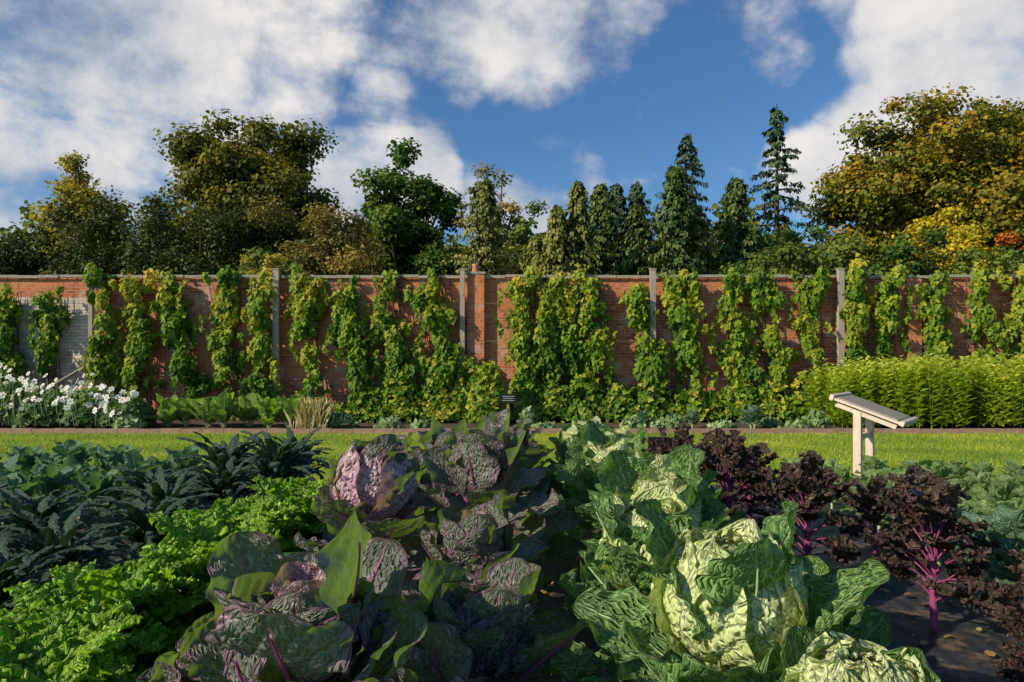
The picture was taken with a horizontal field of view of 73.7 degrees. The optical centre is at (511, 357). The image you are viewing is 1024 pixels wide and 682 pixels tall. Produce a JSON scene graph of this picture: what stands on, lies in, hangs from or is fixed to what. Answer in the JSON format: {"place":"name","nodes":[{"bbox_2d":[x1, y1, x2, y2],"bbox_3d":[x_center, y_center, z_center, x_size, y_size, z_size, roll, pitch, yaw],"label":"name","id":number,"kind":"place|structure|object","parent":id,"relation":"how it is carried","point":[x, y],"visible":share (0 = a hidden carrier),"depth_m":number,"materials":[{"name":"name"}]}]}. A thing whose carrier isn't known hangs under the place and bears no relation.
{"place":"outdoors","nodes":[
{"label":"outdoors","id":0,"kind":"place"},
{"bbox_2d":[0,431,1023,484],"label":"lawn","id":1,"kind":"structure","parent":0,"point":[549,443],"depth_m":11.91,"materials":[{"name":"green plant"}]},
{"bbox_2d":[829,392,917,475],"bbox_3d":[4.540,0.975,8.567,0.840,1.049,0.840,0,0,40],"label":"wooden lectern sign","id":2,"kind":"object","parent":1,"relation":"on","point":[872,413],"visible":0.92,"depth_m":8.39,"materials":[{"name":"white wood"}]},
{"bbox_2d":[0,420,1023,428],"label":"border soil","id":3,"kind":"structure","parent":0,"point":[199,424],"depth_m":15.05,"materials":[{"name":"brown soil"}]},
{"bbox_2d":[0,283,28,381],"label":"climbing hop vine","id":4,"kind":"object","parent":3,"relation":"on","point":[10,308],"visible":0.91,"depth_m":15.95,"materials":[{"name":"green plant"}]},
{"bbox_2d":[0,363,37,425],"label":"white flower bush","id":5,"kind":"object","parent":3,"relation":"on","point":[7,388],"visible":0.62,"depth_m":14.29,"materials":[{"name":"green plant"}]},
{"bbox_2d":[6,373,75,427],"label":"white flower bush","id":6,"kind":"object","parent":3,"relation":"on","point":[38,407],"visible":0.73,"depth_m":14.17,"materials":[{"name":"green plant"}]},
{"bbox_2d":[26,286,71,389],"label":"climbing hop vine","id":7,"kind":"object","parent":3,"relation":"on","point":[47,353],"visible":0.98,"depth_m":15.99,"materials":[{"name":"green plant"}]},
{"bbox_2d":[51,373,120,427],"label":"white flower bush","id":8,"kind":"object","parent":3,"relation":"on","point":[83,402],"visible":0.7,"depth_m":14.17,"materials":[{"name":"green plant"}]},
{"bbox_2d":[78,262,123,396],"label":"climbing hop vine","id":9,"kind":"object","parent":3,"relation":"on","point":[99,343],"visible":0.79,"depth_m":15.97,"materials":[{"name":"green plant"}]},
{"bbox_2d":[92,386,158,428],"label":"white flower bush","id":10,"kind":"object","parent":3,"relation":"on","point":[134,404],"visible":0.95,"depth_m":14.26,"materials":[{"name":"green plant"}]},
{"bbox_2d":[108,273,165,402],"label":"climbing hop vine","id":11,"kind":"object","parent":3,"relation":"on","point":[138,351],"visible":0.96,"depth_m":15.96,"materials":[{"name":"green plant"}]},
{"bbox_2d":[143,267,211,420],"bbox_3d":[-7.886,-0.325,16.005,1.569,3.654,0.684,0,0,0],"label":"climbing hop vine","id":12,"kind":"object","parent":3,"relation":"on","point":[174,315],"visible":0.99,"depth_m":15.96,"materials":[{"name":"green plant"}]},
{"bbox_2d":[198,265,251,420],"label":"climbing hop vine","id":13,"kind":"object","parent":3,"relation":"on","point":[226,300],"visible":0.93,"depth_m":16.03,"materials":[{"name":"green plant"}]},
{"bbox_2d":[236,265,282,420],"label":"climbing hop vine","id":14,"kind":"object","parent":3,"relation":"on","point":[256,313],"visible":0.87,"depth_m":15.95,"materials":[{"name":"green plant"}]},
{"bbox_2d":[283,396,337,428],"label":"straw grass tuft","id":15,"kind":"object","parent":3,"relation":"on","point":[315,413],"visible":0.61,"depth_m":14.03,"materials":[{"name":"beige plant"}]},
{"bbox_2d":[314,275,380,421],"bbox_3d":[-3.810,-0.169,15.985,1.712,3.620,0.708,0,0,0],"label":"climbing hop vine","id":16,"kind":"object","parent":3,"relation":"on","point":[357,357],"visible":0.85,"depth_m":15.90,"materials":[{"name":"green plant"}]},
{"bbox_2d":[361,269,430,420],"bbox_3d":[-2.666,-0.250,15.999,1.804,3.722,0.630,0,0,0],"label":"climbing hop vine","id":17,"kind":"object","parent":3,"relation":"on","point":[389,332],"visible":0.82,"depth_m":15.98,"materials":[{"name":"green plant"}]},
{"bbox_2d":[410,267,470,421],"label":"climbing hop vine","id":18,"kind":"object","parent":3,"relation":"on","point":[445,316],"visible":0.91,"depth_m":15.94,"materials":[{"name":"green plant"}]},
{"bbox_2d":[465,362,507,421],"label":"border shrub","id":19,"kind":"object","parent":3,"relation":"on","point":[486,380],"visible":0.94,"depth_m":15.01,"materials":[{"name":"green plant"}]},
{"bbox_2d":[494,264,594,421],"bbox_3d":[0.781,-0.297,16.001,2.412,3.798,0.744,0,0,0],"label":"climbing hop vine","id":20,"kind":"object","parent":3,"relation":"on","point":[561,295],"visible":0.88,"depth_m":15.91,"materials":[{"name":"green plant"}]},
{"bbox_2d":[295,359,820,422],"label":"hop undergrowth","id":21,"kind":"object","parent":3,"relation":"on","point":[571,408],"visible":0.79,"depth_m":15.73,"materials":[{"name":"green plant"}]},
{"bbox_2d":[572,263,618,421],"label":"climbing hop vine","id":22,"kind":"object","parent":3,"relation":"on","point":[596,344],"visible":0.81,"depth_m":15.94,"materials":[{"name":"green plant"}]},
{"bbox_2d":[619,282,672,418],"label":"climbing hop vine","id":23,"kind":"object","parent":3,"relation":"on","point":[639,316],"visible":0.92,"depth_m":15.94,"materials":[{"name":"green plant"}]},
{"bbox_2d":[660,269,716,420],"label":"climbing hop vine","id":24,"kind":"object","parent":3,"relation":"on","point":[679,312],"visible":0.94,"depth_m":15.97,"materials":[{"name":"green plant"}]},
{"bbox_2d":[707,267,765,420],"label":"climbing hop vine","id":25,"kind":"object","parent":3,"relation":"on","point":[735,362],"visible":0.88,"depth_m":15.96,"materials":[{"name":"green plant"}]},
{"bbox_2d":[741,267,804,419],"bbox_3d":[6.244,-0.280,16.050,1.611,3.754,0.668,0,0,0],"label":"climbing hop vine","id":26,"kind":"object","parent":3,"relation":"on","point":[768,300],"visible":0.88,"depth_m":15.99,"materials":[{"name":"green plant"}]},
{"bbox_2d":[788,265,841,408],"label":"climbing hop vine","id":27,"kind":"object","parent":3,"relation":"on","point":[810,296],"visible":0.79,"depth_m":16.00,"materials":[{"name":"green plant"}]},
{"bbox_2d":[832,253,885,370],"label":"climbing hop vine","id":28,"kind":"object","parent":3,"relation":"on","point":[858,325],"visible":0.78,"depth_m":15.92,"materials":[{"name":"green plant"}]},
{"bbox_2d":[871,259,915,373],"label":"climbing hop vine","id":29,"kind":"object","parent":3,"relation":"on","point":[889,300],"visible":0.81,"depth_m":15.96,"materials":[{"name":"green plant"}]},
{"bbox_2d":[800,352,1023,428],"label":"tall herb hedge","id":30,"kind":"object","parent":3,"relation":"on","point":[913,389],"visible":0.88,"depth_m":14.13,"materials":[{"name":"green plant"}]},
{"bbox_2d":[912,270,957,409],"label":"climbing hop vine","id":31,"kind":"object","parent":3,"relation":"on","point":[941,343],"visible":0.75,"depth_m":15.99,"materials":[{"name":"green plant"}]},
{"bbox_2d":[958,262,1008,383],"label":"climbing hop vine","id":32,"kind":"object","parent":3,"relation":"on","point":[982,311],"visible":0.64,"depth_m":16.00,"materials":[{"name":"green plant"}]},
{"bbox_2d":[0,0,1023,263],"label":"sky","id":33,"kind":"structure","parent":0,"point":[553,94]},
{"label":"ground","id":34,"kind":"structure","parent":0,"visible":0},
{"bbox_2d":[0,187,113,274],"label":"yew tree","id":35,"kind":"object","parent":34,"relation":"on","point":[28,265],"visible":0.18,"depth_m":33.21,"materials":[{"name":"green plant"}]},
{"bbox_2d":[38,232,128,274],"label":"yew tree","id":36,"kind":"object","parent":34,"relation":"on","point":[84,257],"visible":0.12,"depth_m":30.84,"materials":[{"name":"green plant"}]},
{"bbox_2d":[26,150,141,259],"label":"poplar tree","id":37,"kind":"object","parent":34,"relation":"on","point":[79,188],"visible":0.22,"depth_m":41.17,"materials":[{"name":"green plant"}]},
{"bbox_2d":[57,185,175,274],"bbox_3d":[-20.033,-3.636,34.914,6.104,10.532,5.519,0,0,-29],"label":"yew tree","id":38,"kind":"object","parent":34,"relation":"on","point":[107,223],"visible":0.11,"depth_m":34.25,"materials":[{"name":"green plant"}]},
{"bbox_2d":[113,236,213,274],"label":"yew tree","id":39,"kind":"object","parent":34,"relation":"on","point":[160,264],"visible":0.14,"depth_m":29.22,"materials":[{"name":"green plant"}]},
{"bbox_2d":[111,190,228,273],"bbox_3d":[-17.222,-3.281,33.814,6.099,9.821,5.613,0,0,0],"label":"yew tree","id":40,"kind":"object","parent":34,"relation":"on","point":[157,222],"visible":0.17,"depth_m":32.69,"materials":[{"name":"green plant"}]},
{"bbox_2d":[160,194,256,274],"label":"yew tree","id":41,"kind":"object","parent":34,"relation":"on","point":[220,233],"visible":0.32,"depth_m":31.92,"materials":[{"name":"green plant"}]},
{"bbox_2d":[136,107,348,270],"bbox_3d":[-15.452,-6.455,40.245,11.348,16.146,11.821,0,0,0],"label":"oak tree","id":42,"kind":"object","parent":34,"relation":"on","point":[225,171],"visible":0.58,"depth_m":36.78,"materials":[{"name":"green plant"}]},
{"bbox_2d":[204,197,313,274],"bbox_3d":[-12.309,-3.235,34.268,6.050,9.722,4.939,0,0,-28],"label":"yew tree","id":43,"kind":"object","parent":34,"relation":"on","point":[245,236],"visible":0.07,"depth_m":33.59,"materials":[{"name":"green plant"}]},
{"bbox_2d":[240,195,386,274],"bbox_3d":[-9.190,-2.918,32.139,7.404,9.081,6.358,0,0,0],"label":"autumn hawthorn tree","id":44,"kind":"object","parent":34,"relation":"on","point":[332,249],"visible":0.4,"depth_m":30.76,"materials":[{"name":"green plant"}]},
{"bbox_2d":[350,137,466,274],"bbox_3d":[-5.872,-5.164,37.739,7.102,13.565,7.846,0,0,0],"label":"lime tree","id":45,"kind":"object","parent":34,"relation":"on","point":[406,225],"visible":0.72,"depth_m":36.22,"materials":[{"name":"green plant"}]},
{"bbox_2d":[400,240,474,274],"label":"elder tree","id":46,"kind":"object","parent":34,"relation":"on","point":[433,258],"visible":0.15,"depth_m":32.25,"materials":[{"name":"green plant"}]},
{"bbox_2d":[0,199,879,272],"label":"distant tree belt","id":47,"kind":"object","parent":34,"relation":"on","point":[523,227],"visible":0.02,"depth_m":47.45,"materials":[{"name":"green plant"}]},
{"bbox_2d":[440,178,523,274],"bbox_3d":[-1.429,-3.400,31.805,6.111,10.000,5.567,0,0,0],"label":"yew spire tree","id":48,"kind":"object","parent":34,"relation":"on","point":[483,209],"visible":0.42,"depth_m":31.61,"materials":[{"name":"green plant"}]},
{"bbox_2d":[0,278,1021,419],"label":"brick garden wall","id":49,"kind":"structure","parent":34,"relation":"on","point":[73,343],"depth_m":16.33,"materials":[{"name":"red brick"}]},
{"bbox_2d":[282,262,331,403],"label":"climbing hop vine","id":50,"kind":"object","parent":49,"relation":"attached to","point":[302,308],"visible":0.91,"depth_m":15.98,"materials":[{"name":"green plant"}]},
{"bbox_2d":[0,278,1017,278],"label":"brick course","id":51,"kind":"object","parent":49,"relation":"on","point":[445,278],"visible":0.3,"depth_m":16.28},
{"bbox_2d":[0,274,1017,278],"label":"coping stones","id":52,"kind":"object","parent":51,"relation":"on","point":[425,276],"visible":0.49,"depth_m":16.26,"materials":[{"name":"grey stone"}]},
{"bbox_2d":[995,264,1023,415],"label":"climbing hop vine","id":53,"kind":"object","parent":49,"relation":"attached to","point":[1013,323],"visible":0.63,"depth_m":16.02,"materials":[{"name":"green plant"}]},
{"bbox_2d":[0,484,1023,681],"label":"vegetable bed","id":54,"kind":"object","parent":34,"relation":"on","point":[959,655],"visible":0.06,"depth_m":4.06,"materials":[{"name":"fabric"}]},
{"bbox_2d":[0,537,74,623],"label":"black kale plant","id":55,"kind":"object","parent":54,"relation":"on","point":[9,573],"visible":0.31,"depth_m":3.34,"materials":[{"name":"green plant"}]},
{"bbox_2d":[18,463,78,513],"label":"broccoli plant","id":56,"kind":"object","parent":54,"relation":"on","point":[52,481],"visible":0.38,"depth_m":5.87,"materials":[{"name":"green plant"}]},
{"bbox_2d":[0,488,101,578],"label":"black kale plant","id":57,"kind":"object","parent":54,"relation":"on","point":[45,510],"visible":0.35,"depth_m":4.58,"materials":[{"name":"green plant"}]},
{"bbox_2d":[0,500,138,586],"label":"black kale plant","id":58,"kind":"object","parent":54,"relation":"on","point":[56,535],"visible":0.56,"depth_m":3.88,"materials":[{"name":"green plant"}]},
{"bbox_2d":[0,608,143,681],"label":"curly kale plant","id":59,"kind":"object","parent":54,"relation":"on","point":[48,648],"visible":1,"depth_m":2.35,"materials":[{"name":"green plant"}]},
{"bbox_2d":[62,469,123,528],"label":"broccoli plant","id":60,"kind":"object","parent":54,"relation":"on","point":[91,485],"visible":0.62,"depth_m":5.85,"materials":[{"name":"green plant"}]},
{"bbox_2d":[0,555,189,677],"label":"curly kale plant","id":61,"kind":"object","parent":54,"relation":"on","point":[88,590],"visible":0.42,"depth_m":2.78,"materials":[{"name":"green plant"}]},
{"bbox_2d":[81,496,208,561],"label":"black kale plant","id":62,"kind":"object","parent":54,"relation":"on","point":[140,531],"visible":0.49,"depth_m":4.43,"materials":[{"name":"green plant"}]},
{"bbox_2d":[109,465,220,544],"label":"black kale plant","id":63,"kind":"object","parent":54,"relation":"on","point":[159,492],"visible":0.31,"depth_m":5.12,"materials":[{"name":"green plant"}]},
{"bbox_2d":[137,611,214,681],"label":"purple sprout plant","id":64,"kind":"object","parent":54,"relation":"on","point":[171,666],"visible":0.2,"depth_m":2.17,"materials":[{"name":"green plant"}]},
{"bbox_2d":[137,509,274,656],"bbox_3d":[-1.538,1.141,3.380,0.789,0.721,0.829,0,0,-1],"label":"curly kale plant","id":65,"kind":"object","parent":54,"relation":"on","point":[193,542],"visible":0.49,"depth_m":3.30,"materials":[{"name":"green plant"}]},
{"bbox_2d":[172,431,263,487],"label":"black kale plant","id":66,"kind":"object","parent":54,"relation":"on","point":[223,450],"visible":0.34,"depth_m":6.50,"materials":[{"name":"green plant"}]},
{"bbox_2d":[174,454,265,510],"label":"black kale plant","id":67,"kind":"object","parent":54,"relation":"on","point":[224,481],"visible":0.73,"depth_m":5.71,"materials":[{"name":"green plant"}]},
{"bbox_2d":[173,493,301,550],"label":"curly kale plant","id":68,"kind":"object","parent":54,"relation":"on","point":[234,515],"visible":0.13,"depth_m":4.11,"materials":[{"name":"green plant"}]},
{"bbox_2d":[229,430,326,495],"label":"black kale plant","id":69,"kind":"object","parent":54,"relation":"on","point":[274,462],"visible":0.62,"depth_m":6.42,"materials":[{"name":"green plant"}]},
{"bbox_2d":[240,476,326,552],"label":"curly kale plant","id":70,"kind":"object","parent":54,"relation":"on","point":[309,525],"visible":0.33,"depth_m":4.50,"materials":[{"name":"green plant"}]},
{"bbox_2d":[188,511,463,681],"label":"cabbage","id":71,"kind":"object","parent":54,"relation":"on","point":[335,609],"visible":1,"depth_m":1.63,"materials":[{"name":"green plant"}]},
{"bbox_2d":[294,432,439,594],"bbox_3d":[-0.611,0.919,3.154,0.834,1.163,0.808,0,0,0],"label":"cabbage","id":72,"kind":"object","parent":54,"relation":"on","point":[373,484],"visible":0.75,"depth_m":3.03,"materials":[{"name":"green plant"}]},
{"bbox_2d":[400,493,575,676],"bbox_3d":[-0.217,1.043,2.932,0.982,0.915,0.906,0,0,35],"label":"cabbage","id":73,"kind":"object","parent":54,"relation":"on","point":[476,541],"visible":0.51,"depth_m":2.91,"materials":[{"name":"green plant"}]},
{"bbox_2d":[414,408,580,562],"bbox_3d":[-0.144,0.897,3.955,0.865,1.206,0.951,0,0,-31],"label":"cabbage","id":74,"kind":"object","parent":54,"relation":"on","point":[480,465],"visible":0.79,"depth_m":3.90,"materials":[{"name":"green plant"}]},
{"bbox_2d":[398,557,618,681],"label":"cabbage","id":75,"kind":"object","parent":54,"relation":"on","point":[491,627],"visible":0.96,"depth_m":2.01,"materials":[{"name":"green plant"}]},
{"bbox_2d":[482,411,568,536],"bbox_3d":[0.029,0.961,5.365,0.897,1.079,0.937,0,0,0],"label":"cabbage","id":76,"kind":"object","parent":54,"relation":"on","point":[534,454],"visible":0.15,"depth_m":5.33,"materials":[{"name":"green plant"}]},
{"bbox_2d":[535,420,652,561],"bbox_3d":[0.602,0.956,4.255,0.947,1.089,0.959,0,0,-41],"label":"savoy cabbage","id":77,"kind":"object","parent":54,"relation":"on","point":[580,476],"visible":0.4,"depth_m":4.24,"materials":[{"name":"green plant"}]},
{"bbox_2d":[550,484,699,681],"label":"savoy cabbage","id":78,"kind":"object","parent":54,"relation":"on","point":[619,559],"visible":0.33,"depth_m":2.36,"materials":[{"name":"green plant"}]},
{"bbox_2d":[564,444,729,621],"bbox_3d":[0.652,0.938,2.994,0.944,1.124,0.808,0,0,41],"label":"savoy cabbage","id":79,"kind":"object","parent":54,"relation":"on","point":[637,475],"visible":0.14,"depth_m":3.04,"materials":[{"name":"green plant"}]},
{"bbox_2d":[564,448,731,581],"bbox_3d":[0.742,0.993,3.664,0.825,1.014,0.923,0,0,-37],"label":"savoy cabbage","id":80,"kind":"object","parent":54,"relation":"on","point":[665,461],"visible":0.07,"depth_m":3.60,"materials":[{"name":"green plant"}]},
{"bbox_2d":[572,499,889,681],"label":"cabbage","id":81,"kind":"object","parent":54,"relation":"on","point":[736,601],"visible":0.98,"depth_m":1.67,"materials":[{"name":"green plant"}]},
{"bbox_2d":[697,428,782,521],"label":"purple kale plant","id":82,"kind":"object","parent":54,"relation":"on","point":[722,451],"visible":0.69,"depth_m":5.37,"materials":[{"name":"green plant"}]},
{"bbox_2d":[756,450,861,565],"bbox_3d":[1.966,1.071,4.579,0.656,0.862,0.809,0,0,24],"label":"purple kale plant","id":83,"kind":"object","parent":54,"relation":"on","point":[789,483],"visible":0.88,"depth_m":4.52,"materials":[{"name":"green plant"}]},
{"bbox_2d":[799,555,891,646],"bbox_3d":[1.052,1.096,2.454,0.758,0.809,0.782,0,0,-39],"label":"cabbage","id":84,"kind":"object","parent":54,"relation":"on","point":[867,623],"visible":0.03,"depth_m":2.49,"materials":[{"name":"green plant"}]},
{"bbox_2d":[777,625,940,681],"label":"cabbage","id":85,"kind":"object","parent":54,"relation":"on","point":[807,654],"visible":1,"depth_m":1.25,"materials":[{"name":"green plant"}]},
{"bbox_2d":[838,476,907,555],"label":"purple kale plant","id":86,"kind":"object","parent":54,"relation":"on","point":[865,503],"visible":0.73,"depth_m":4.97,"materials":[{"name":"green plant"}]},
{"bbox_2d":[861,465,1015,629],"bbox_3d":[2.322,1.068,3.793,0.693,0.867,0.778,0,0,28],"label":"purple kale plant","id":87,"kind":"object","parent":54,"relation":"on","point":[921,504],"visible":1,"depth_m":3.72,"materials":[{"name":"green plant"}]},
{"bbox_2d":[954,505,1023,588],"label":"cauliflower plant","id":88,"kind":"object","parent":54,"relation":"on","point":[1007,522],"visible":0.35,"depth_m":4.33,"materials":[{"name":"green plant"}]},
{"bbox_2d":[992,578,1023,681],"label":"purple kale plant","id":89,"kind":"object","parent":54,"relation":"on","point":[1011,670],"visible":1,"depth_m":2.85,"materials":[{"name":"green plant"}]},
{"bbox_2d":[0,428,1023,432],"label":"border edging","id":90,"kind":"object","parent":34,"relation":"on","point":[537,430],"visible":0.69,"depth_m":13.50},
{"bbox_2d":[538,204,579,274],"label":"weeping cypress tree","id":91,"kind":"object","parent":34,"relation":"on","point":[555,254],"visible":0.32,"depth_m":29.67,"materials":[{"name":"green plant"}]},
{"bbox_2d":[554,180,601,274],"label":"weeping cypress tree","id":92,"kind":"object","parent":34,"relation":"on","point":[579,216],"visible":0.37,"depth_m":30.16,"materials":[{"name":"green plant"}]},
{"bbox_2d":[585,183,632,274],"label":"fir tree","id":93,"kind":"object","parent":34,"relation":"on","point":[601,212],"visible":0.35,"depth_m":32.68,"materials":[{"name":"green plant"}]},
{"bbox_2d":[610,203,659,274],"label":"fir tree","id":94,"kind":"object","parent":34,"relation":"on","point":[636,226],"visible":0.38,"depth_m":32.72,"materials":[{"name":"green plant"}]},
{"bbox_2d":[637,164,705,274],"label":"thuja tree","id":95,"kind":"object","parent":34,"relation":"on","point":[677,228],"visible":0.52,"depth_m":29.69,"materials":[{"name":"green plant"}]},
{"bbox_2d":[653,133,715,262],"bbox_3d":[10.423,-5.805,40.008,5.619,14.810,5.588,0,0,0],"label":"larch tree","id":96,"kind":"object","parent":34,"relation":"on","point":[693,163],"visible":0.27,"depth_m":39.70,"materials":[{"name":"green plant"}]},
{"bbox_2d":[467,274,921,391],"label":"wall piers","id":97,"kind":"object","parent":34,"relation":"on","point":[475,317],"depth_m":16.17,"materials":[{"name":"brick"}]},
{"bbox_2d":[677,202,725,274],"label":"thuja tree","id":98,"kind":"object","parent":34,"relation":"on","point":[703,236],"visible":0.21,"depth_m":30.57,"materials":[{"name":"green plant"}]},
{"bbox_2d":[705,176,771,274],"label":"thuja tree","id":99,"kind":"object","parent":34,"relation":"on","point":[734,233],"visible":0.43,"depth_m":31.60,"materials":[{"name":"green plant"}]},
{"bbox_2d":[749,104,822,248],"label":"spruce tree","id":100,"kind":"object","parent":34,"relation":"on","point":[776,143],"visible":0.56,"depth_m":41.77,"materials":[{"name":"green plant"}]},
{"bbox_2d":[746,241,848,274],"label":"hazel tree","id":101,"kind":"object","parent":34,"relation":"on","point":[789,256],"visible":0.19,"depth_m":26.77,"materials":[{"name":"green plant"}]},
{"bbox_2d":[780,228,895,274],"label":"hazel tree","id":102,"kind":"object","parent":34,"relation":"on","point":[847,249],"visible":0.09,"depth_m":27.06,"materials":[{"name":"green plant"}]},
{"bbox_2d":[799,83,1023,268],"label":"beech tree","id":103,"kind":"object","parent":34,"relation":"on","point":[891,194],"visible":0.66,"depth_m":39.03,"materials":[{"name":"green plant"}]},
{"bbox_2d":[866,225,957,274],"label":"hazel tree","id":104,"kind":"object","parent":34,"relation":"on","point":[903,249],"visible":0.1,"depth_m":26.21,"materials":[{"name":"green plant"}]},
{"bbox_2d":[881,203,996,270],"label":"yellow maple tree","id":105,"kind":"object","parent":34,"relation":"on","point":[962,239],"visible":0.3,"depth_m":29.23,"materials":[{"name":"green plant"}]},
{"bbox_2d":[916,246,1023,274],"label":"hazel tree","id":106,"kind":"object","parent":34,"relation":"on","point":[1012,257],"visible":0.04,"depth_m":25.90,"materials":[{"name":"green plant"}]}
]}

